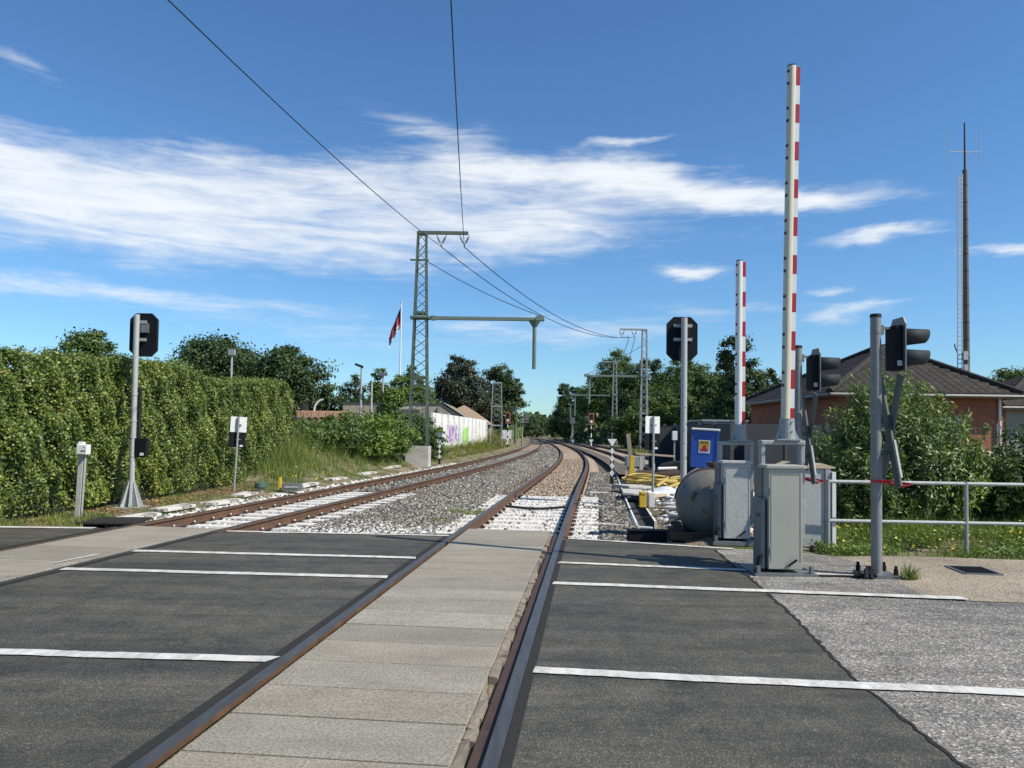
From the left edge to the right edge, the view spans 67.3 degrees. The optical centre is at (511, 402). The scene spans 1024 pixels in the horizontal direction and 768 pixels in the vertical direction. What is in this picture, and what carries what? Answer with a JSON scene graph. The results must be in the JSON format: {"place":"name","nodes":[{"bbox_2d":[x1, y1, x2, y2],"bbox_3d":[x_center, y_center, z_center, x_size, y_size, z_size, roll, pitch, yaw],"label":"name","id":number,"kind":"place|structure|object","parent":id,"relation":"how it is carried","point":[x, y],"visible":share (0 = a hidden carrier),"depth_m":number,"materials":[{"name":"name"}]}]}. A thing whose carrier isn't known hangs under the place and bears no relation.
{"place":"outdoors","nodes":[
{"label":"outdoors","id":0,"kind":"place"},
{"bbox_2d":[0,506,119,526],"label":"verge grass","id":1,"kind":"structure","parent":0,"point":[78,519],"depth_m":12.03,"materials":[{"name":"plant"}]},
{"bbox_2d":[0,532,451,767],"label":"road","id":2,"kind":"structure","parent":0,"point":[75,712],"depth_m":5.67,"materials":[{"name":"asphalt"}]},
{"bbox_2d":[0,532,217,585],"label":"rail border","id":3,"kind":"object","parent":2,"relation":"on","point":[47,573],"visible":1,"depth_m":8.40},
{"bbox_2d":[111,534,450,767],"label":"rail border","id":4,"kind":"object","parent":2,"relation":"on","point":[141,751],"visible":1,"depth_m":4.43,"materials":[{"name":"metal"}]},
{"bbox_2d":[0,527,963,767],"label":"road","id":5,"kind":"structure","parent":0,"point":[578,721],"depth_m":4.50,"materials":[{"name":"asphalt"}]},
{"bbox_2d":[0,526,1023,695],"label":"road markings","id":6,"kind":"object","parent":5,"relation":"on","point":[776,681],"visible":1,"depth_m":4.93,"materials":[{"name":"paint"}]},
{"bbox_2d":[499,540,565,767],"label":"rail border","id":7,"kind":"object","parent":5,"relation":"on","point":[508,754],"visible":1,"depth_m":4.51,"materials":[{"name":"metal"}]},
{"bbox_2d":[714,549,971,767],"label":"road seam","id":8,"kind":"object","parent":5,"relation":"on","point":[952,757],"visible":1,"depth_m":4.70,"materials":[{"name":"asphalt"}]},
{"bbox_2d":[0,434,1023,767],"bbox_3d":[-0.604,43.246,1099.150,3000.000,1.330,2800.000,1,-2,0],"label":"ground","id":9,"kind":"structure","parent":0,"point":[490,690],"depth_m":16.49,"materials":[{"name":"plant"}]},
{"bbox_2d":[74,442,90,517],"bbox_3d":[-7.020,1.296,12.530,0.190,1.300,0.168,3,-2,0],"label":"marker post","id":10,"kind":"object","parent":9,"relation":"on","point":[83,450],"visible":0.84,"depth_m":12.54,"materials":[{"name":"metal"}]},
{"bbox_2d":[43,324,123,371],"bbox_3d":[-16.962,-0.564,30.592,3.847,5.166,3.144,-1,-3,33],"label":"maple tree","id":11,"kind":"object","parent":9,"relation":"on","point":[94,341],"visible":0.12,"depth_m":30.02,"materials":[{"name":"green plant"}]},
{"bbox_2d":[0,526,217,581],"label":"crossing panels","id":12,"kind":"object","parent":9,"relation":"on","point":[25,561],"visible":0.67,"depth_m":9.25,"materials":[{"name":"concrete"}]},
{"bbox_2d":[74,517,151,524],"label":"road edge slab","id":13,"kind":"structure","parent":9,"relation":"on","point":[116,520],"depth_m":12.16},
{"bbox_2d":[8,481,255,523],"bbox_3d":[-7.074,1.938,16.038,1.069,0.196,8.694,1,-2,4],"label":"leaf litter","id":14,"kind":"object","parent":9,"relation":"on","point":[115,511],"visible":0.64,"depth_m":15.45,"materials":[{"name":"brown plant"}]},
{"bbox_2d":[110,313,158,508],"bbox_3d":[-7.035,0.137,14.402,0.596,3.666,0.500,1,-2,0],"label":"railway signal","id":15,"kind":"object","parent":9,"relation":"on","point":[144,335],"visible":0.98,"depth_m":14.40,"materials":[{"name":"black metal"}]},
{"bbox_2d":[2,481,285,526],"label":"verge grass","id":16,"kind":"structure","parent":9,"relation":"on","point":[194,498],"depth_m":15.98,"materials":[{"name":"plant"}]},
{"bbox_2d":[0,344,306,520],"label":"hedge","id":17,"kind":"object","parent":9,"relation":"on","point":[53,412],"visible":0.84,"depth_m":14.51,"materials":[{"name":"green plant"}]},
{"bbox_2d":[150,503,195,511],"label":"concrete slab","id":18,"kind":"structure","parent":9,"relation":"on","point":[181,506],"depth_m":14.33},
{"bbox_2d":[157,329,262,378],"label":"oak tree","id":19,"kind":"object","parent":9,"relation":"on","point":[211,357],"visible":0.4,"depth_m":58.35,"materials":[{"name":"green plant"}]},
{"bbox_2d":[199,498,244,505],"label":"concrete slab","id":20,"kind":"structure","parent":9,"relation":"on","point":[221,502],"depth_m":15.89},
{"bbox_2d":[228,416,246,490],"bbox_3d":[-6.614,1.312,18.437,0.385,1.950,0.082,4,-3,-24],"label":"track sign","id":21,"kind":"object","parent":9,"relation":"on","point":[237,435],"visible":0.89,"depth_m":18.46,"materials":[{"name":"metal"}]},
{"bbox_2d":[278,477,302,490],"bbox_3d":[-5.446,2.009,18.828,0.555,0.340,0.311,1,-2,0],"label":"track box","id":22,"kind":"object","parent":9,"relation":"on","point":[290,487],"visible":1,"depth_m":18.68,"materials":[{"name":"grey metal"}]},
{"bbox_2d":[240,342,342,419],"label":"oak tree","id":23,"kind":"object","parent":9,"relation":"on","point":[288,364],"visible":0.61,"depth_m":55.88,"materials":[{"name":"green plant"}]},
{"bbox_2d":[227,415,411,487],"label":"bank grass","id":24,"kind":"structure","parent":9,"relation":"on","point":[293,455],"depth_m":23.69,"materials":[{"name":"plant"}]},
{"bbox_2d":[296,411,350,425],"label":"brick wall","id":25,"kind":"structure","parent":9,"relation":"on","point":[316,414],"depth_m":29.90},
{"bbox_2d":[311,393,352,419],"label":"bushy tree","id":26,"kind":"object","parent":9,"relation":"on","point":[328,399],"visible":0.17,"depth_m":56.57,"materials":[{"name":"green plant"}]},
{"bbox_2d":[291,412,376,448],"bbox_3d":[-6.483,1.015,26.860,2.637,1.349,4.335,-1,-3,31],"label":"bramble bush","id":27,"kind":"object","parent":9,"relation":"on","point":[341,431],"visible":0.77,"depth_m":26.61,"materials":[{"name":"green plant"}]},
{"bbox_2d":[334,373,369,409],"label":"slim tree","id":28,"kind":"object","parent":9,"relation":"on","point":[355,392],"visible":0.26,"depth_m":59.85,"materials":[{"name":"green plant"}]},
{"bbox_2d":[159,529,549,767],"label":"crossing panels","id":29,"kind":"object","parent":9,"relation":"on","point":[396,675],"visible":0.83,"depth_m":4.53,"materials":[{"name":"concrete"}]},
{"bbox_2d":[325,403,422,455],"bbox_3d":[-5.256,1.076,30.046,4.844,2.099,3.739,3,-3,-39],"label":"bright bush","id":30,"kind":"object","parent":9,"relation":"on","point":[387,431],"visible":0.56,"depth_m":29.24,"materials":[{"name":"green plant"}]},
{"bbox_2d":[362,368,393,402],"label":"slim tree","id":31,"kind":"object","parent":9,"relation":"on","point":[377,386],"visible":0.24,"depth_m":55.74,"materials":[{"name":"green plant"}]},
{"bbox_2d":[366,374,413,423],"bbox_3d":[-5.928,0.344,37.023,2.192,3.541,1.939,3,-3,-39],"label":"young tree","id":32,"kind":"object","parent":9,"relation":"on","point":[398,394],"visible":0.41,"depth_m":36.86,"materials":[{"name":"green plant"}]},
{"bbox_2d":[198,439,609,531],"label":"ballast bed","id":33,"kind":"object","parent":9,"relation":"on","point":[603,466],"visible":0.11,"depth_m":45.47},
{"bbox_2d":[0,438,545,583],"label":"railway track","id":34,"kind":"structure","parent":33,"relation":"on","point":[350,503],"depth_m":15.51,"materials":[{"name":"metal"}]},
{"bbox_2d":[128,438,598,767],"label":"railway track","id":35,"kind":"structure","parent":33,"relation":"on","point":[166,750],"depth_m":6.17,"materials":[{"name":"metal"}]},
{"bbox_2d":[286,467,534,533],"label":"limewashed stones","id":36,"kind":"object","parent":33,"relation":"on","point":[331,530],"visible":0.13,"depth_m":12.49,"materials":[{"name":"gravel"}]},
{"bbox_2d":[293,464,547,533],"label":"ballast stones","id":37,"kind":"object","parent":33,"relation":"on","point":[400,511],"visible":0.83,"depth_m":16.32,"materials":[{"name":"gravel"}]},
{"bbox_2d":[330,459,515,492],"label":"ballast stones","id":38,"kind":"object","parent":33,"relation":"on","point":[376,488],"visible":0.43,"depth_m":25.86,"materials":[{"name":"gravel"}]},
{"bbox_2d":[436,494,599,539],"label":"ballast stones","id":39,"kind":"object","parent":33,"relation":"on","point":[540,516],"visible":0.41,"depth_m":14.93,"materials":[{"name":"gravel"}]},
{"bbox_2d":[342,402,469,428],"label":"flat shed","id":40,"kind":"structure","parent":9,"relation":"on","point":[443,408],"depth_m":51.01,"materials":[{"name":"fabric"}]},
{"bbox_2d":[373,406,451,455],"bbox_3d":[-4.498,1.385,35.941,2.679,2.452,5.308,-1,-3,36],"label":"dark bush","id":41,"kind":"object","parent":9,"relation":"on","point":[433,438],"visible":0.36,"depth_m":35.61,"materials":[{"name":"green plant"}]},
{"bbox_2d":[404,427,510,461],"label":"trackside weeds","id":42,"kind":"object","parent":9,"relation":"on","point":[482,447],"visible":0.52,"depth_m":53.44,"materials":[{"name":"plant"}]},
{"bbox_2d":[431,413,487,446],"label":"boarded wall","id":43,"kind":"structure","parent":9,"relation":"on","point":[463,428],"depth_m":49.55,"materials":[{"name":"wood"}]},
{"bbox_2d":[429,354,496,417],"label":"copper beech","id":44,"kind":"object","parent":9,"relation":"on","point":[463,377],"visible":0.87,"depth_m":77.07,"materials":[{"name":"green plant"}]},
{"bbox_2d":[397,466,548,500],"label":"rusty stones","id":45,"kind":"object","parent":9,"relation":"on","point":[515,486],"visible":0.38,"depth_m":23.69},
{"bbox_2d":[405,231,543,467],"bbox_3d":[-1.543,-2.299,33.212,5.850,10.240,1.000,1,-2,0],"label":"lattice mast","id":46,"kind":"object","parent":9,"relation":"on","point":[421,457],"visible":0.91,"depth_m":33.16,"materials":[{"name":"metal"}]},
{"bbox_2d":[168,0,440,246],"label":"overhead wire","id":47,"kind":"object","parent":46,"relation":"attached to","point":[283,109],"visible":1,"depth_m":16.90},
{"bbox_2d":[450,0,464,246],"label":"overhead wire","id":48,"kind":"object","parent":46,"relation":"attached to","point":[456,105],"visible":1,"depth_m":16.64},
{"bbox_2d":[490,382,502,445],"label":"lattice mast","id":49,"kind":"object","parent":9,"relation":"on","point":[497,383],"visible":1,"depth_m":63.64,"materials":[{"name":"metal"}]},
{"bbox_2d":[450,534,551,767],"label":"rail filler","id":50,"kind":"object","parent":9,"relation":"on","point":[469,740],"visible":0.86,"depth_m":4.73,"materials":[{"name":"concrete"}]},
{"bbox_2d":[476,361,530,432],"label":"spreading oak","id":51,"kind":"object","parent":9,"relation":"on","point":[511,396],"visible":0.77,"depth_m":81.20,"materials":[{"name":"green plant"}]},
{"bbox_2d":[467,534,558,767],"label":"flangeway","id":52,"kind":"object","parent":9,"relation":"on","point":[477,757],"visible":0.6,"depth_m":4.64,"materials":[{"name":"metal"}]},
{"bbox_2d":[501,447,558,466],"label":"ballast stones","id":53,"kind":"object","parent":9,"relation":"on","point":[544,457],"visible":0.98,"depth_m":44.62,"materials":[{"name":"gravel"}]},
{"bbox_2d":[524,415,540,437],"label":"tree","id":54,"kind":"object","parent":9,"relation":"on","point":[532,428],"visible":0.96,"depth_m":224.10,"materials":[{"name":"green plant"}]},
{"bbox_2d":[523,458,583,496],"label":"ballast stones","id":55,"kind":"object","parent":9,"relation":"on","point":[547,485],"visible":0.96,"depth_m":25.56,"materials":[{"name":"gravel"}]},
{"bbox_2d":[545,383,576,440],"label":"conifer","id":56,"kind":"object","parent":9,"relation":"on","point":[562,404],"visible":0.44,"depth_m":137.24,"materials":[{"name":"green plant"}]},
{"bbox_2d":[558,398,608,441],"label":"broad tree","id":57,"kind":"object","parent":9,"relation":"on","point":[565,422],"visible":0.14,"depth_m":127.25,"materials":[{"name":"green plant"}]},
{"bbox_2d":[564,413,624,444],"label":"wood undergrowth","id":58,"kind":"object","parent":9,"relation":"on","point":[603,438],"visible":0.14,"depth_m":105.39,"materials":[{"name":"green plant"}]},
{"bbox_2d":[571,361,617,445],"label":"lattice mast","id":59,"kind":"object","parent":9,"relation":"on","point":[575,395],"visible":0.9,"depth_m":92.03,"materials":[{"name":"metal"}]},
{"bbox_2d":[547,439,646,473],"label":"ballast bed","id":60,"kind":"object","parent":9,"relation":"on","point":[619,468],"visible":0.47,"depth_m":48.31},
{"bbox_2d":[547,438,656,472],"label":"railway track","id":61,"kind":"structure","parent":60,"relation":"on","point":[619,456],"depth_m":54.97,"materials":[{"name":"brown metal"}]},
{"bbox_2d":[564,348,639,443],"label":"broad tree","id":62,"kind":"object","parent":9,"relation":"on","point":[597,405],"visible":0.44,"depth_m":110.76,"materials":[{"name":"green plant"}]},
{"bbox_2d":[584,472,646,542],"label":"ballast stones","id":63,"kind":"object","parent":9,"relation":"on","point":[614,504],"visible":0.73,"depth_m":16.64,"materials":[{"name":"gravel"}]},
{"bbox_2d":[584,328,648,449],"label":"lattice mast","id":64,"kind":"object","parent":9,"relation":"on","point":[588,376],"visible":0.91,"depth_m":62.06,"materials":[{"name":"metal"}]},
{"bbox_2d":[601,357,669,427],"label":"broad tree","id":65,"kind":"object","parent":9,"relation":"on","point":[626,392],"visible":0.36,"depth_m":103.39,"materials":[{"name":"green plant"}]},
{"bbox_2d":[614,470,656,528],"bbox_3d":[4.800,3.160,37.517,0.815,0.240,48.333,1,-2,5],"label":"cable trough","id":66,"kind":"object","parent":9,"relation":"on","point":[633,502],"visible":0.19,"depth_m":16.06,"materials":[{"name":"concrete"}]},
{"bbox_2d":[597,394,679,448],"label":"broad tree","id":67,"kind":"object","parent":9,"relation":"on","point":[626,422],"visible":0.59,"depth_m":75.04,"materials":[{"name":"green plant"}]},
{"bbox_2d":[621,473,668,484],"bbox_3d":[3.893,2.251,22.510,1.414,0.314,1.261,1,-2,0],"label":"hose coil","id":68,"kind":"object","parent":9,"relation":"on","point":[641,477],"visible":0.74,"depth_m":22.27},
{"bbox_2d":[625,528,668,541],"bbox_3d":[1.953,1.924,11.135,0.600,0.165,0.220,1,-2,3],"label":"cable box","id":69,"kind":"object","parent":9,"relation":"on","point":[645,535],"visible":0.96,"depth_m":11.05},
{"bbox_2d":[644,416,659,509],"bbox_3d":[3.072,1.313,16.780,0.385,2.030,0.082,2,-3,-24],"label":"track sign","id":70,"kind":"object","parent":9,"relation":"on","point":[652,427],"visible":1,"depth_m":16.79,"materials":[{"name":"metal"}]},
{"bbox_2d":[636,470,679,478],"bbox_3d":[4.584,2.264,24.173,1.341,0.312,0.320,1,-2,3],"label":"log","id":71,"kind":"object","parent":9,"relation":"on","point":[670,473],"visible":0.55,"depth_m":24.05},
{"bbox_2d":[648,428,673,467],"bbox_3d":[7.397,1.901,31.954,3.435,1.850,0.100,1,-2,0],"label":"panel fence","id":72,"kind":"object","parent":9,"relation":"on","point":[666,444],"visible":0.13,"depth_m":31.93,"materials":[{"name":"metal"}]},
{"bbox_2d":[633,387,696,423],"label":"broad tree","id":73,"kind":"object","parent":9,"relation":"on","point":[667,397],"visible":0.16,"depth_m":76.89,"materials":[{"name":"green plant"}]},
{"bbox_2d":[633,357,721,400],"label":"broad tree","id":74,"kind":"object","parent":9,"relation":"on","point":[666,377],"visible":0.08,"depth_m":97.79,"materials":[{"name":"green plant"}]},
{"bbox_2d":[666,317,697,499],"bbox_3d":[3.849,0.128,17.310,0.702,4.161,0.400,1,-2,0],"label":"railway signal","id":75,"kind":"object","parent":9,"relation":"on","point":[682,339],"visible":0.81,"depth_m":17.44,"materials":[{"name":"black metal"}]},
{"bbox_2d":[648,359,719,402],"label":"broad tree","id":76,"kind":"object","parent":9,"relation":"on","point":[692,371],"visible":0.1,"depth_m":83.96,"materials":[{"name":"green plant"}]},
{"bbox_2d":[669,366,713,425],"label":"birch tree","id":77,"kind":"object","parent":9,"relation":"on","point":[692,411],"visible":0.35,"depth_m":72.80,"materials":[{"name":"green plant"}]},
{"bbox_2d":[670,532,713,539],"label":"steel beam","id":78,"kind":"structure","parent":9,"relation":"on","point":[687,535],"depth_m":10.84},
{"bbox_2d":[674,462,714,532],"bbox_3d":[3.044,1.459,11.856,1.039,1.100,1.660,0,-2,13],"label":"tank","id":79,"kind":"object","parent":9,"relation":"on","point":[693,496],"visible":0.52,"depth_m":11.16,"materials":[{"name":"metal"}]},
{"bbox_2d":[639,482,753,532],"bbox_3d":[4.399,2.343,19.310,3.754,0.385,15.322,1,-2,0],"label":"rubble","id":80,"kind":"object","parent":9,"relation":"on","point":[669,497],"visible":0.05,"depth_m":15.91,"materials":[{"name":"stone"}]},
{"bbox_2d":[660,420,733,464],"bbox_3d":[6.787,1.764,29.915,0.101,1.950,12.006,1,-2,-1],"label":"panel fence","id":81,"kind":"object","parent":9,"relation":"on","point":[726,432],"visible":0.36,"depth_m":25.95,"materials":[{"name":"metal"}]},
{"bbox_2d":[697,364,728,419],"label":"birch tree","id":82,"kind":"object","parent":9,"relation":"on","point":[704,392],"visible":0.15,"depth_m":67.85,"materials":[{"name":"green plant"}]},
{"bbox_2d":[687,419,748,459],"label":"site shed","id":83,"kind":"structure","parent":9,"relation":"on","point":[738,452],"depth_m":30.65,"materials":[{"name":"metal"}]},
{"bbox_2d":[705,260,753,545],"bbox_3d":[3.081,-0.032,10.781,0.660,3.967,0.620,1,-2,0],"label":"boom barrier","id":84,"kind":"object","parent":9,"relation":"on","point":[732,498],"visible":0.99,"depth_m":10.59,"materials":[{"name":"white metal"}]},
{"bbox_2d":[695,333,774,423],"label":"broad tree","id":85,"kind":"object","parent":9,"relation":"on","point":[723,408],"visible":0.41,"depth_m":59.66,"materials":[{"name":"green plant"}]},
{"bbox_2d":[744,421,846,482],"bbox_3d":[9.739,1.577,23.962,5.010,1.950,0.100,1,-2,0],"label":"panel fence","id":86,"kind":"object","parent":9,"relation":"on","point":[774,454],"visible":0.23,"depth_m":23.95,"materials":[{"name":"metal"}]},
{"bbox_2d":[776,461,835,546],"bbox_3d":[4.016,1.388,10.567,0.710,1.150,0.420,1,-2,0],"label":"relay cabinet","id":87,"kind":"object","parent":9,"relation":"on","point":[815,511],"visible":0.42,"depth_m":10.40,"materials":[{"name":"metal"}]},
{"bbox_2d":[793,345,840,551],"bbox_3d":[4.031,0.671,10.334,0.740,2.875,0.539,1,-2,0],"label":"crossing signal","id":88,"kind":"object","parent":9,"relation":"on","point":[816,365],"visible":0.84,"depth_m":10.30,"materials":[{"name":"metal"}]},
{"bbox_2d":[828,443,918,530],"bbox_3d":[5.320,1.451,11.857,1.672,1.655,1.407,1,-2,0],"label":"willow bush","id":89,"kind":"object","parent":9,"relation":"on","point":[851,500],"visible":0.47,"depth_m":11.52,"materials":[{"name":"green plant"}]},
{"bbox_2d":[745,344,1023,471],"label":"brick house","id":90,"kind":"structure","parent":9,"relation":"on","point":[982,398],"depth_m":27.05,"materials":[{"name":"tile"}]},
{"bbox_2d":[853,313,930,578],"bbox_3d":[4.079,0.490,8.209,0.740,2.875,0.539,1,-2,0],"label":"crossing signal","id":91,"kind":"object","parent":9,"relation":"on","point":[900,336],"visible":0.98,"depth_m":8.17,"materials":[{"name":"metal"}]},
{"bbox_2d":[805,369,1004,528],"bbox_3d":[6.315,0.882,12.502,3.431,2.886,2.268,1,-2,0],"label":"willow bush","id":92,"kind":"object","parent":9,"relation":"on","point":[928,450],"visible":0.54,"depth_m":11.97,"materials":[{"name":"green plant"}]},
{"bbox_2d":[810,523,1023,558],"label":"clover","id":93,"kind":"object","parent":9,"relation":"on","point":[887,548],"visible":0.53,"depth_m":10.31,"materials":[{"name":"green plant"}]},
{"bbox_2d":[812,504,1023,559],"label":"path grass","id":94,"kind":"structure","parent":9,"relation":"on","point":[973,538],"depth_m":10.64,"materials":[{"name":"plant"}]},
{"bbox_2d":[826,479,1023,553],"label":"tube railing","id":95,"kind":"object","parent":9,"relation":"on","point":[966,522],"visible":0.74,"depth_m":10.10,"materials":[{"name":"metal"}]},
{"bbox_2d":[949,123,980,371],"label":"radio mast","id":96,"kind":"object","parent":9,"relation":"on","point":[965,343],"visible":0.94,"depth_m":45.23,"materials":[{"name":"metal"}]},
{"bbox_2d":[966,419,1023,529],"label":"willow bush","id":97,"kind":"object","parent":9,"relation":"on","point":[1003,502],"visible":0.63,"depth_m":12.26,"materials":[{"name":"green plant"}]},
{"bbox_2d":[987,365,1023,381],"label":"walnut tree","id":98,"kind":"object","parent":9,"relation":"on","point":[1002,375],"visible":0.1,"depth_m":51.77,"materials":[{"name":"green plant"}]},
{"bbox_2d":[1002,376,1023,471],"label":"grey bungalow","id":99,"kind":"object","parent":9,"relation":"on","point":[1013,410],"visible":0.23,"depth_m":30.51,"materials":[{"name":"paint"}]},
{"bbox_2d":[0,0,1023,420],"label":"sky","id":100,"kind":"structure","parent":0,"point":[619,159],"materials":[{"name":"blue"}]},
{"bbox_2d":[690,428,719,467],"bbox_3d":[3.004,0.712,11.980,0.430,0.612,0.400,3,-2,14],"label":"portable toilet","id":101,"kind":"object","parent":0,"point":[704,446],"visible":0.98,"depth_m":11.82,"materials":[{"name":"blue plastic"}]},
{"bbox_2d":[717,549,928,598],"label":"pavement","id":102,"kind":"structure","parent":0,"point":[826,564],"depth_m":7.87,"materials":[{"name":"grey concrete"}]},
{"bbox_2d":[738,63,818,576],"bbox_3d":[2.914,-0.954,8.454,0.660,5.628,0.620,1,-2,0],"label":"boom barrier","id":103,"kind":"object","parent":102,"relation":"on","point":[779,515],"visible":1,"depth_m":8.38,"materials":[{"name":"metal"}]},
{"bbox_2d":[771,593,1023,767],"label":"old road","id":104,"kind":"structure","parent":0,"point":[926,642],"depth_m":5.16,"materials":[{"name":"asphalt"}]},
{"bbox_2d":[837,556,1023,602],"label":"footpath","id":105,"kind":"structure","parent":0,"point":[938,578],"depth_m":8.11,"materials":[{"name":"gravel"}]},
{"bbox_2d":[900,560,927,580],"bbox_3d":[4.121,1.729,7.970,0.358,0.212,0.284,2,-3,-36],"label":"weed tuft","id":106,"kind":"object","parent":105,"relation":"on","point":[909,575],"visible":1,"depth_m":7.97,"materials":[{"name":"green plant"}]},
{"bbox_2d":[944,565,1003,575],"bbox_3d":[5.134,1.868,8.557,0.410,0.014,0.510,1,-2,7],"label":"drain cover","id":107,"kind":"object","parent":105,"relation":"on","point":[974,570],"visible":1,"depth_m":8.53,"materials":[{"name":"grey metal"}]},
{"label":"limewashed bed","id":108,"kind":"structure","parent":0,"visible":0},
{"bbox_2d":[96,462,462,527],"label":"limewashed stones","id":109,"kind":"object","parent":108,"relation":"on","point":[232,504],"visible":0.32,"depth_m":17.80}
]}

